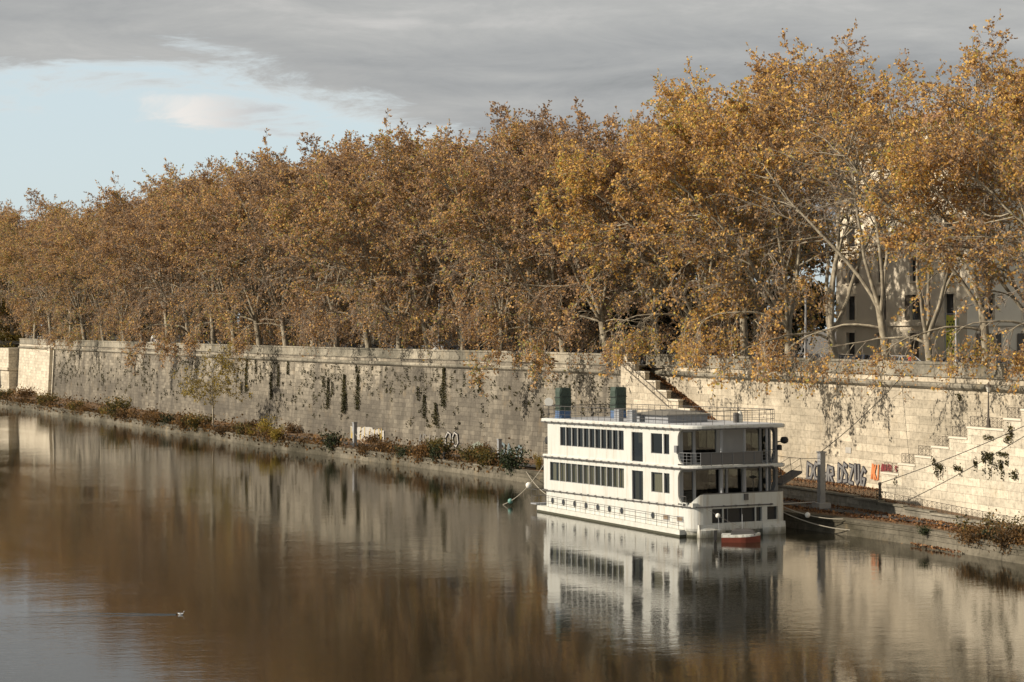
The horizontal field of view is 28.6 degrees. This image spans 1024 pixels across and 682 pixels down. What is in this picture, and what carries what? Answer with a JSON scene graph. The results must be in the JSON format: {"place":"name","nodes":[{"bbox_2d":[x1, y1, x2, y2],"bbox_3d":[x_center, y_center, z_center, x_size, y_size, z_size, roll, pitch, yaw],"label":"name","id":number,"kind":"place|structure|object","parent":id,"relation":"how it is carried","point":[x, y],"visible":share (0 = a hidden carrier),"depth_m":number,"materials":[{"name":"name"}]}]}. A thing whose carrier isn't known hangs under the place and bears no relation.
{"place":"outdoors","nodes":[
{"label":"outdoors","id":0,"kind":"place"},
{"bbox_2d":[8,329,835,367],"bbox_3d":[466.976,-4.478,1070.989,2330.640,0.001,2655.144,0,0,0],"label":"ground","id":1,"kind":"structure","parent":0,"point":[816,347],"depth_m":393.80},
{"bbox_2d":[0,276,25,347],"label":"leafy tree","id":2,"kind":"object","parent":1,"relation":"on","point":[4,337],"visible":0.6,"depth_m":430.06,"materials":[{"name":"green plant"}]},
{"bbox_2d":[325,268,393,346],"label":"city building","id":3,"kind":"structure","parent":1,"relation":"on","point":[358,345],"depth_m":355.02,"materials":[{"name":"paint"}]},
{"bbox_2d":[443,266,572,350],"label":"city building","id":4,"kind":"structure","parent":1,"relation":"on","point":[454,328],"depth_m":321.91,"materials":[{"name":"paint"}]},
{"bbox_2d":[580,270,641,351],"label":"evergreen tree","id":5,"kind":"object","parent":1,"relation":"on","point":[626,314],"visible":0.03,"depth_m":258.22,"materials":[{"name":"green plant"}]},
{"bbox_2d":[607,280,671,348],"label":"evergreen tree","id":6,"kind":"object","parent":1,"relation":"on","point":[627,328],"visible":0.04,"depth_m":246.50,"materials":[{"name":"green plant"}]},
{"bbox_2d":[659,234,751,348],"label":"evergreen tree","id":7,"kind":"object","parent":1,"relation":"on","point":[668,318],"visible":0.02,"depth_m":233.71,"materials":[{"name":"green plant"}]},
{"bbox_2d":[704,211,834,352],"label":"evergreen tree","id":8,"kind":"object","parent":1,"relation":"on","point":[750,315],"visible":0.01,"depth_m":222.27,"materials":[{"name":"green plant"}]},
{"bbox_2d":[749,214,835,353],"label":"evergreen tree","id":9,"kind":"object","parent":1,"relation":"on","point":[796,327],"visible":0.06,"depth_m":220.47,"materials":[{"name":"green plant"}]},
{"bbox_2d":[833,107,1023,361],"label":"palazzo","id":10,"kind":"structure","parent":1,"relation":"on","point":[901,289],"depth_m":200.92,"materials":[{"name":"paint"}]},
{"bbox_2d":[844,331,855,354],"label":"window","id":11,"kind":"structure","parent":10,"relation":"in","point":[852,334],"depth_m":210.47,"materials":[{"name":"glass"}]},
{"bbox_2d":[844,294,855,321],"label":"window","id":12,"kind":"structure","parent":10,"relation":"in","point":[852,301],"depth_m":210.41,"materials":[{"name":"glass"}]},
{"bbox_2d":[842,257,858,284],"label":"window","id":13,"kind":"structure","parent":10,"relation":"in","point":[844,279],"depth_m":210.77,"materials":[{"name":"glass"}]},
{"bbox_2d":[905,292,922,321],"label":"window","id":14,"kind":"structure","parent":10,"relation":"in","point":[916,316],"depth_m":200.73,"materials":[{"name":"glass"}]},
{"bbox_2d":[942,291,954,320],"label":"window","id":15,"kind":"structure","parent":10,"relation":"in","point":[950,295],"depth_m":195.51,"materials":[{"name":"glass"}]},
{"bbox_2d":[945,313,958,357],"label":"banner","id":16,"kind":"object","parent":10,"relation":"attached to","point":[949,321],"visible":0.49,"depth_m":188.40,"materials":[{"name":"fabric"}]},
{"bbox_2d":[1,393,957,532],"bbox_3d":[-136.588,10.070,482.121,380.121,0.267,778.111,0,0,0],"label":"riverbank ground","id":17,"kind":"structure","parent":0,"point":[542,470],"depth_m":207.07,"materials":[{"name":"soil"}]},
{"bbox_2d":[0,341,19,391],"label":"embankment wall","id":18,"kind":"structure","parent":17,"relation":"on","point":[9,363],"depth_m":417.96,"materials":[{"name":"stone"}]},
{"bbox_2d":[18,338,54,395],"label":"embankment wall","id":19,"kind":"structure","parent":17,"relation":"on","point":[30,355],"depth_m":407.31,"materials":[{"name":"stone"}]},
{"bbox_2d":[16,348,53,395],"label":"stone buttress","id":20,"kind":"structure","parent":19,"relation":"attached to","point":[39,375],"depth_m":393.94,"materials":[{"name":"stone"}]},
{"bbox_2d":[0,384,541,472],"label":"bank weeds","id":21,"kind":"object","parent":17,"relation":"on","point":[203,425],"visible":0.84,"depth_m":252.11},
{"bbox_2d":[53,339,620,459],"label":"embankment wall","id":22,"kind":"structure","parent":17,"relation":"on","point":[409,394],"depth_m":243.67,"materials":[{"name":"stone"}]},
{"bbox_2d":[351,426,383,441],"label":"graffiti","id":23,"kind":"object","parent":22,"relation":"attached to","point":[364,430],"visible":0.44,"depth_m":240.95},
{"bbox_2d":[13,367,1008,552],"bbox_3d":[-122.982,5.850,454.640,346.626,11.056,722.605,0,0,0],"label":"fallen leaves","id":24,"kind":"object","parent":17,"relation":"on","point":[848,514],"visible":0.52,"depth_m":149.80,"materials":[{"name":"brown plant"}]},
{"bbox_2d":[621,354,780,478],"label":"stone staircase","id":25,"kind":"structure","parent":17,"relation":"on","point":[640,384],"depth_m":187.03,"materials":[{"name":"stone"}]},
{"bbox_2d":[812,451,830,509],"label":"mooring post","id":26,"kind":"object","parent":17,"relation":"on","point":[820,503],"visible":0.82,"depth_m":151.33,"materials":[{"name":"concrete"}]},
{"bbox_2d":[771,483,1021,530],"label":"retaining wall","id":27,"kind":"structure","parent":17,"relation":"on","point":[831,497],"depth_m":149.83,"materials":[{"name":"stone"}]},
{"bbox_2d":[794,477,1014,526],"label":"iron railing","id":28,"kind":"object","parent":27,"relation":"on","point":[894,499],"visible":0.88,"depth_m":146.13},
{"bbox_2d":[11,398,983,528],"bbox_3d":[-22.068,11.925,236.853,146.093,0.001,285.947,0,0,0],"label":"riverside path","id":29,"kind":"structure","parent":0,"point":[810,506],"depth_m":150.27,"materials":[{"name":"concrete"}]},
{"bbox_2d":[0,406,1023,681],"bbox_3d":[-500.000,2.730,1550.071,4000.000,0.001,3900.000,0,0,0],"label":"river water","id":30,"kind":"structure","parent":0,"point":[258,564],"depth_m":115.67,"materials":[{"name":"black liquid"}]},
{"bbox_2d":[9,611,175,617],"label":"wake","id":31,"kind":"object","parent":30,"relation":"on","point":[103,615],"visible":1,"depth_m":103.86,"materials":[{"name":"black liquid"}]},
{"bbox_2d":[531,398,787,537],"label":"river boat","id":32,"kind":"object","parent":30,"relation":"on","point":[672,472],"visible":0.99,"depth_m":146.16,"materials":[{"name":"paint"}]},
{"bbox_2d":[554,388,571,417],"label":"wrapped bundle","id":33,"kind":"object","parent":32,"relation":"on","point":[563,396],"visible":0.98,"depth_m":160.33,"materials":[{"name":"green fabric"}]},
{"bbox_2d":[609,387,626,417],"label":"wrapped bundle","id":34,"kind":"object","parent":32,"relation":"on","point":[617,396],"visible":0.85,"depth_m":159.04,"materials":[{"name":"green fabric"}]},
{"bbox_2d":[770,457,801,485],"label":"gangway","id":35,"kind":"object","parent":32,"relation":"attached to","point":[787,477],"visible":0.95,"depth_m":146.09,"materials":[{"name":"metal"}]},
{"bbox_2d":[714,514,759,542],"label":"motorboat","id":36,"kind":"object","parent":30,"relation":"on","point":[742,535],"visible":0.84,"depth_m":138.54,"materials":[{"name":"paint"}]},
{"bbox_2d":[0,400,1023,563],"bbox_3d":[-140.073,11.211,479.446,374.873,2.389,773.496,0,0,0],"label":"quay edge","id":37,"kind":"object","parent":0,"point":[886,531],"visible":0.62,"depth_m":190.50,"materials":[{"name":"stone"}]},
{"bbox_2d":[98,395,131,421],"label":"shrub","id":38,"kind":"object","parent":37,"relation":"on","point":[112,406],"visible":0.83,"depth_m":307.25,"materials":[{"name":"green plant"}]},
{"bbox_2d":[180,411,215,430],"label":"shrub","id":39,"kind":"object","parent":37,"relation":"on","point":[194,423],"visible":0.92,"depth_m":271.67,"materials":[{"name":"green plant"}]},
{"bbox_2d":[171,340,258,426],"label":"sapling","id":40,"kind":"object","parent":37,"relation":"on","point":[214,391],"visible":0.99,"depth_m":267.22,"materials":[{"name":"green plant"}]},
{"bbox_2d":[314,424,348,452],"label":"shrub","id":41,"kind":"object","parent":37,"relation":"on","point":[333,440],"visible":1,"depth_m":228.91,"materials":[{"name":"green plant"}]},
{"bbox_2d":[405,438,435,462],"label":"shrub","id":42,"kind":"object","parent":37,"relation":"on","point":[416,454],"visible":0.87,"depth_m":210.68,"materials":[{"name":"green plant"}]},
{"bbox_2d":[424,435,460,457],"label":"shrub","id":43,"kind":"object","parent":37,"relation":"on","point":[435,444],"visible":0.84,"depth_m":208.76,"materials":[{"name":"green plant"}]},
{"bbox_2d":[455,444,485,463],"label":"shrub","id":44,"kind":"object","parent":37,"relation":"on","point":[469,452],"visible":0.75,"depth_m":202.69,"materials":[{"name":"green plant"}]},
{"bbox_2d":[475,447,500,467],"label":"shrub","id":45,"kind":"object","parent":37,"relation":"on","point":[485,457],"visible":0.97,"depth_m":198.57,"materials":[{"name":"green plant"}]},
{"bbox_2d":[495,438,532,474],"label":"shrub","id":46,"kind":"object","parent":37,"relation":"on","point":[511,459],"visible":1,"depth_m":193.71,"materials":[{"name":"green plant"}]},
{"bbox_2d":[946,523,993,550],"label":"shrub","id":47,"kind":"object","parent":37,"relation":"on","point":[960,531],"visible":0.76,"depth_m":131.18,"materials":[{"name":"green plant"}]},
{"bbox_2d":[961,519,1013,545],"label":"shrub","id":48,"kind":"object","parent":37,"relation":"on","point":[980,536],"visible":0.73,"depth_m":130.16,"materials":[{"name":"brown plant"}]},
{"bbox_2d":[985,518,1023,554],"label":"shrub","id":49,"kind":"object","parent":37,"relation":"on","point":[999,539],"visible":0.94,"depth_m":127.53,"materials":[{"name":"green plant"}]},
{"bbox_2d":[0,0,1023,329],"label":"sky","id":50,"kind":"structure","parent":0,"point":[90,90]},
{"bbox_2d":[771,479,1023,527],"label":"terrace ground","id":51,"kind":"structure","parent":0,"point":[859,491],"depth_m":155.43,"materials":[{"name":"soil"}]},
{"bbox_2d":[645,354,1023,488],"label":"embankment wall","id":52,"kind":"structure","parent":51,"relation":"on","point":[883,430],"depth_m":160.17,"materials":[{"name":"stone"}]},
{"bbox_2d":[806,460,833,481],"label":"graffiti","id":53,"kind":"object","parent":52,"relation":"attached to","point":[828,475],"visible":0.66,"depth_m":166.18,"materials":[{"name":"paint"}]},
{"bbox_2d":[837,461,866,485],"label":"graffiti","id":54,"kind":"object","parent":52,"relation":"attached to","point":[858,477],"visible":0.96,"depth_m":161.31,"materials":[{"name":"paint"}]},
{"bbox_2d":[881,407,1023,524],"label":"stone staircase","id":55,"kind":"structure","parent":51,"relation":"on","point":[970,488],"depth_m":142.11,"materials":[{"name":"stone"}]},
{"label":"pavement","id":56,"kind":"structure","parent":0,"visible":0},
{"bbox_2d":[0,198,58,340],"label":"plane tree","id":57,"kind":"object","parent":56,"relation":"on","point":[11,295],"visible":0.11,"depth_m":426.53,"materials":[{"name":"brown plant"}]},
{"bbox_2d":[0,188,76,338],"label":"plane tree","id":58,"kind":"object","parent":56,"relation":"on","point":[41,204],"visible":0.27,"depth_m":406.77,"materials":[{"name":"brown plant"}]},
{"bbox_2d":[0,209,80,338],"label":"plane tree","id":59,"kind":"object","parent":56,"relation":"on","point":[8,230],"visible":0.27,"depth_m":396.19,"materials":[{"name":"brown plant"}]},
{"bbox_2d":[0,207,108,340],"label":"plane tree","id":60,"kind":"object","parent":56,"relation":"on","point":[8,255],"visible":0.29,"depth_m":376.20,"materials":[{"name":"brown plant"}]},
{"bbox_2d":[7,199,127,351],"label":"plane tree","id":61,"kind":"object","parent":56,"relation":"on","point":[54,223],"visible":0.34,"depth_m":367.63,"materials":[{"name":"brown plant"}]},
{"bbox_2d":[26,203,148,352],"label":"plane tree","id":62,"kind":"object","parent":56,"relation":"on","point":[62,245],"visible":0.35,"depth_m":355.59,"materials":[{"name":"brown plant"}]},
{"bbox_2d":[59,213,155,341],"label":"plane tree","id":63,"kind":"object","parent":56,"relation":"on","point":[96,267],"visible":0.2,"depth_m":345.17,"materials":[{"name":"brown plant"}]},
{"bbox_2d":[55,193,187,344],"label":"plane tree","id":64,"kind":"object","parent":56,"relation":"on","point":[81,242],"visible":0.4,"depth_m":332.59,"materials":[{"name":"brown plant"}]},
{"bbox_2d":[82,171,223,342],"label":"plane tree","id":65,"kind":"object","parent":56,"relation":"on","point":[114,197],"visible":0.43,"depth_m":320.45,"materials":[{"name":"brown plant"}]},
{"bbox_2d":[91,180,278,374],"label":"plane tree","id":66,"kind":"object","parent":56,"relation":"on","point":[108,251],"visible":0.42,"depth_m":307.64,"materials":[{"name":"brown plant"}]},
{"bbox_2d":[128,158,261,343],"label":"plane tree","id":67,"kind":"object","parent":56,"relation":"on","point":[151,194],"visible":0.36,"depth_m":296.22,"materials":[{"name":"brown plant"}]},
{"bbox_2d":[131,156,301,360],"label":"plane tree","id":68,"kind":"object","parent":56,"relation":"on","point":[183,184],"visible":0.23,"depth_m":286.11,"materials":[{"name":"brown plant"}]},
{"bbox_2d":[150,151,349,345],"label":"plane tree","id":69,"kind":"object","parent":56,"relation":"on","point":[255,318],"visible":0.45,"depth_m":276.14,"materials":[{"name":"brown plant"}]},
{"bbox_2d":[179,152,344,362],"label":"plane tree","id":70,"kind":"object","parent":56,"relation":"on","point":[241,342],"visible":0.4,"depth_m":265.89,"materials":[{"name":"brown plant"}]},
{"bbox_2d":[223,132,405,346],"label":"plane tree","id":71,"kind":"object","parent":56,"relation":"on","point":[307,292],"visible":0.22,"depth_m":257.48,"materials":[{"name":"brown plant"}]},
{"bbox_2d":[234,128,404,363],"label":"plane tree","id":72,"kind":"object","parent":56,"relation":"on","point":[259,158],"visible":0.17,"depth_m":250.74,"materials":[{"name":"brown plant"}]},
{"bbox_2d":[226,131,457,353],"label":"plane tree","id":73,"kind":"object","parent":56,"relation":"on","point":[260,190],"visible":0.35,"depth_m":240.16,"materials":[{"name":"brown plant"}]},
{"bbox_2d":[261,132,485,349],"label":"plane tree","id":74,"kind":"object","parent":56,"relation":"on","point":[287,211],"visible":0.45,"depth_m":230.74,"materials":[{"name":"brown plant"}]},
{"bbox_2d":[275,118,509,355],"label":"plane tree","id":75,"kind":"object","parent":56,"relation":"on","point":[319,191],"visible":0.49,"depth_m":227.49,"materials":[{"name":"brown plant"}]},
{"bbox_2d":[354,108,556,360],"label":"plane tree","id":76,"kind":"object","parent":56,"relation":"on","point":[392,165],"visible":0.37,"depth_m":221.91,"materials":[{"name":"brown plant"}]},
{"bbox_2d":[385,101,607,359],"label":"plane tree","id":77,"kind":"object","parent":56,"relation":"on","point":[454,146],"visible":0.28,"depth_m":211.43,"materials":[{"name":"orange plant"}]},
{"bbox_2d":[395,108,626,354],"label":"plane tree","id":78,"kind":"object","parent":56,"relation":"on","point":[432,177],"visible":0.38,"depth_m":205.56,"materials":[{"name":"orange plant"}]},
{"bbox_2d":[423,129,697,396],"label":"plane tree","id":79,"kind":"object","parent":56,"relation":"on","point":[488,259],"visible":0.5,"depth_m":203.33,"materials":[{"name":"brown plant"}]},
{"bbox_2d":[459,96,699,359],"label":"plane tree","id":80,"kind":"object","parent":56,"relation":"on","point":[593,138],"visible":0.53,"depth_m":194.74,"materials":[{"name":"orange plant"}]},
{"bbox_2d":[519,107,741,375],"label":"plane tree","id":81,"kind":"object","parent":56,"relation":"on","point":[641,196],"visible":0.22,"depth_m":190.85,"materials":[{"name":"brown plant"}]},
{"bbox_2d":[529,56,811,378],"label":"plane tree","id":82,"kind":"object","parent":56,"relation":"on","point":[580,171],"visible":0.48,"depth_m":184.92,"materials":[{"name":"orange plant"}]},
{"bbox_2d":[601,28,904,382],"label":"plane tree","id":83,"kind":"object","parent":56,"relation":"on","point":[648,155],"visible":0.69,"depth_m":171.62,"materials":[{"name":"orange plant"}]},
{"bbox_2d":[620,67,889,368],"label":"plane tree","id":84,"kind":"object","parent":56,"relation":"on","point":[710,222],"visible":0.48,"depth_m":175.01,"materials":[{"name":"orange plant"}]},
{"bbox_2d":[693,17,989,399],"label":"plane tree","id":85,"kind":"object","parent":56,"relation":"on","point":[873,295],"visible":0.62,"depth_m":159.23,"materials":[{"name":"orange plant"}]},
{"bbox_2d":[707,37,976,401],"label":"plane tree","id":86,"kind":"object","parent":56,"relation":"on","point":[830,288],"visible":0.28,"depth_m":164.21,"materials":[{"name":"orange plant"}]},
{"bbox_2d":[753,8,1022,404],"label":"plane tree","id":87,"kind":"object","parent":56,"relation":"on","point":[959,91],"visible":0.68,"depth_m":146.69,"materials":[{"name":"orange plant"}]},
{"bbox_2d":[787,48,1023,400],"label":"plane tree","id":88,"kind":"object","parent":56,"relation":"on","point":[929,324],"visible":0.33,"depth_m":153.72,"materials":[{"name":"orange plant"}]},
{"bbox_2d":[854,52,1023,392],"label":"plane tree","id":89,"kind":"object","parent":56,"relation":"on","point":[904,163],"visible":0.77,"depth_m":141.35,"materials":[{"name":"orange plant"}]},
{"bbox_2d":[898,71,1023,394],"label":"plane tree","id":90,"kind":"object","parent":56,"relation":"on","point":[960,169],"visible":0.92,"depth_m":138.61,"materials":[{"name":"orange plant"}]},
{"label":"road","id":91,"kind":"structure","parent":0,"visible":0},
{"bbox_2d":[84,183,227,335],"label":"plane tree","id":92,"kind":"object","parent":91,"relation":"on","point":[100,214],"visible":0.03,"depth_m":355.62,"materials":[{"name":"brown plant"}]},
{"bbox_2d":[98,171,244,340],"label":"plane tree","id":93,"kind":"object","parent":91,"relation":"on","point":[172,280],"visible":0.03,"depth_m":343.52,"materials":[{"name":"brown plant"}]},
{"bbox_2d":[139,172,264,343],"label":"plane tree","id":94,"kind":"object","parent":91,"relation":"on","point":[177,283],"visible":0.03,"depth_m":330.72,"materials":[{"name":"brown plant"}]},
{"bbox_2d":[156,235,305,345],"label":"plane tree","id":95,"kind":"object","parent":91,"relation":"on","point":[271,333],"visible":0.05,"depth_m":315.05,"materials":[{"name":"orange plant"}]},
{"bbox_2d":[194,216,325,345],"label":"plane tree","id":96,"kind":"object","parent":91,"relation":"on","point":[277,316],"visible":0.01,"depth_m":297.36,"materials":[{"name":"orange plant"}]},
{"bbox_2d":[243,205,361,346],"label":"plane tree","id":97,"kind":"object","parent":91,"relation":"on","point":[319,338],"visible":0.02,"depth_m":285.14,"materials":[{"name":"brown plant"}]},
{"bbox_2d":[248,129,407,344],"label":"plane tree","id":98,"kind":"object","parent":91,"relation":"on","point":[345,143],"visible":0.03,"depth_m":277.75,"materials":[{"name":"brown plant"}]},
{"bbox_2d":[290,150,463,344],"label":"plane tree","id":99,"kind":"object","parent":91,"relation":"on","point":[395,306],"visible":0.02,"depth_m":265.58,"materials":[{"name":"brown plant"}]},
{"bbox_2d":[349,125,479,339],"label":"plane tree","id":100,"kind":"object","parent":91,"relation":"on","point":[436,137],"visible":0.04,"depth_m":252.27,"materials":[{"name":"brown plant"}]},
{"bbox_2d":[359,189,545,348],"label":"plane tree","id":101,"kind":"object","parent":91,"relation":"on","point":[463,278],"visible":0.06,"depth_m":240.48,"materials":[{"name":"brown plant"}]},
{"bbox_2d":[477,200,598,350],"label":"plane tree","id":102,"kind":"object","parent":91,"relation":"on","point":[593,341],"visible":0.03,"depth_m":228.75,"materials":[{"name":"brown plant"}]},
{"bbox_2d":[467,115,695,349],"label":"plane tree","id":103,"kind":"object","parent":91,"relation":"on","point":[558,135],"visible":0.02,"depth_m":217.58,"materials":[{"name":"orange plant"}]},
{"bbox_2d":[560,145,803,351],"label":"plane tree","id":104,"kind":"object","parent":91,"relation":"on","point":[664,304],"visible":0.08,"depth_m":204.86,"materials":[{"name":"brown plant"}]},
{"bbox_2d":[648,119,870,355],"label":"plane tree","id":105,"kind":"object","parent":91,"relation":"on","point":[756,304],"visible":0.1,"depth_m":189.24,"materials":[{"name":"brown plant"}]},
{"label":"far pavement","id":106,"kind":"structure","parent":0,"visible":0},
{"bbox_2d":[452,150,659,347],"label":"plane tree","id":107,"kind":"object","parent":106,"relation":"on","point":[565,302],"visible":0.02,"depth_m":240.67,"materials":[{"name":"brown plant"}]},
{"bbox_2d":[556,113,715,349],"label":"plane tree","id":108,"kind":"object","parent":106,"relation":"on","point":[650,341],"visible":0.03,"depth_m":228.90,"materials":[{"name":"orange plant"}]},
{"bbox_2d":[615,113,835,348],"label":"plane tree","id":109,"kind":"object","parent":106,"relation":"on","point":[813,245],"visible":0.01,"depth_m":214.07,"materials":[{"name":"plant"}]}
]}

